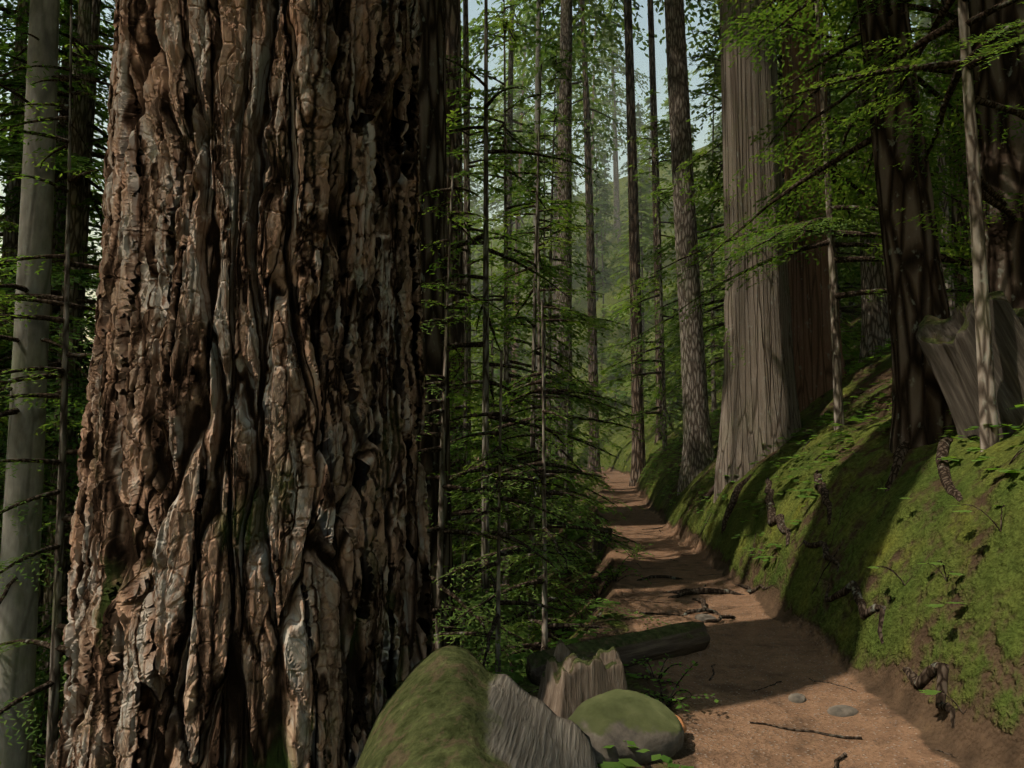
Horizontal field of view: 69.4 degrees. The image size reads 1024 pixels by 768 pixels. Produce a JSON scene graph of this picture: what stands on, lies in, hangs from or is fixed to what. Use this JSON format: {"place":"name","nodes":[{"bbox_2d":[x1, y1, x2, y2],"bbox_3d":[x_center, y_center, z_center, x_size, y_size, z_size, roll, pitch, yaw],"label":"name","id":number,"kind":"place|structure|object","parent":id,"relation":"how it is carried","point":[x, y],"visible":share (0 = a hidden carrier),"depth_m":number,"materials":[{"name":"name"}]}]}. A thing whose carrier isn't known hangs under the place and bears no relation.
{"place":"outdoors","nodes":[
{"label":"outdoors","id":0,"kind":"place"},
{"bbox_2d":[0,0,929,367],"label":"sky","id":1,"kind":"structure","parent":0,"point":[641,62],"materials":[{"name":"white"}]},
{"bbox_2d":[454,92,1023,767],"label":"terrain","id":2,"kind":"structure","parent":0,"point":[790,632],"depth_m":5.16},
{"bbox_2d":[47,0,433,767],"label":"tree trunk","id":3,"kind":"object","parent":2,"relation":"on","point":[249,572],"visible":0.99,"depth_m":3.20,"materials":[{"name":"brown plant"}]},
{"bbox_2d":[0,0,934,767],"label":"silver bark trunks","id":4,"kind":"object","parent":2,"relation":"on","point":[18,612],"visible":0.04,"depth_m":6.60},
{"bbox_2d":[356,645,597,767],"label":"mossy log wedge","id":5,"kind":"object","parent":2,"relation":"on","point":[451,706],"visible":1,"depth_m":2.84,"materials":[{"name":"green plant"}]},
{"bbox_2d":[0,0,999,767],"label":"tree trunks","id":6,"kind":"object","parent":2,"relation":"on","point":[698,450],"visible":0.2,"depth_m":11.17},
{"bbox_2d":[0,0,1023,767],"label":"forest conifer foliage","id":7,"kind":"object","parent":2,"relation":"on","point":[704,176],"visible":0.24,"depth_m":11.11,"materials":[{"name":"green plant"}]},
{"bbox_2d":[0,0,1023,767],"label":"forest branches","id":8,"kind":"object","parent":2,"relation":"on","point":[990,196],"visible":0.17,"depth_m":7.95,"materials":[{"name":"brown plant"}]},
{"bbox_2d":[537,639,627,718],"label":"broken stump","id":9,"kind":"structure","parent":2,"relation":"on","point":[570,682],"depth_m":3.63,"materials":[{"name":"brown wood"}]},
{"bbox_2d":[591,527,612,559],"bbox_3d":[1.454,2.606,11.993,0.240,0.559,0.200,8,-8,-22],"label":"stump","id":10,"kind":"object","parent":2,"relation":"on","point":[597,546],"visible":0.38,"depth_m":11.93,"materials":[{"name":"brown wood"}]},
{"bbox_2d":[526,621,709,685],"bbox_3d":[0.756,1.796,4.972,1.600,0.222,0.225,5,-7,-36],"label":"fallen log","id":11,"kind":"object","parent":2,"relation":"on","point":[676,639],"visible":0.66,"depth_m":4.97,"materials":[{"name":"brown wood"}]},
{"bbox_2d":[568,689,683,767],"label":"boulder","id":12,"kind":"object","parent":2,"relation":"on","point":[617,718],"visible":0.65,"depth_m":3.42,"materials":[{"name":"green stone"}]},
{"bbox_2d":[511,0,846,502],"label":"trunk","id":13,"kind":"object","parent":2,"relation":"on","point":[759,404],"depth_m":10.93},
{"bbox_2d":[676,715,686,732],"bbox_3d":[0.747,1.710,3.689,0.192,0.152,0.111,31,4,-12],"label":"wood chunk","id":14,"kind":"object","parent":2,"relation":"on","point":[682,723],"visible":0.06,"depth_m":3.68,"materials":[{"name":"orange wood"}]},
{"bbox_2d":[695,614,716,620],"bbox_3d":[1.662,2.020,6.344,0.163,0.085,0.244,2,-6,-26],"label":"stone","id":15,"kind":"object","parent":2,"relation":"on","point":[701,617],"visible":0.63,"depth_m":6.31,"materials":[{"name":"grey stone"}]},
{"bbox_2d":[416,0,1023,646],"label":"tree trunks","id":16,"kind":"object","parent":2,"relation":"on","point":[916,296],"visible":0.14,"depth_m":6.44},
{"bbox_2d":[457,276,1023,767],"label":"ferns","id":17,"kind":"object","parent":2,"relation":"on","point":[517,678],"visible":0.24,"depth_m":7.72,"materials":[{"name":"green plant"}]},
{"bbox_2d":[788,693,805,702],"bbox_3d":[1.672,1.847,4.335,0.099,0.060,0.138,-3,-6,33],"label":"stone","id":18,"kind":"object","parent":2,"relation":"on","point":[797,698],"visible":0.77,"depth_m":4.30,"materials":[{"name":"grey stone"}]},
{"bbox_2d":[637,434,962,727],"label":"tree roots","id":19,"kind":"object","parent":2,"relation":"on","point":[927,674],"visible":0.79,"depth_m":5.84,"materials":[{"name":"brown plant"}]},
{"bbox_2d":[827,705,858,716],"bbox_3d":[1.841,1.826,4.115,0.178,0.068,0.136,1,-5,-16],"label":"stone","id":20,"kind":"object","parent":2,"relation":"on","point":[842,710],"visible":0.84,"depth_m":4.08,"materials":[{"name":"grey stone"}]},
{"bbox_2d":[916,291,1023,437],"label":"stump","id":21,"kind":"object","parent":2,"relation":"on","point":[948,346],"visible":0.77,"depth_m":5.35,"materials":[{"name":"brown wood"}]}
]}

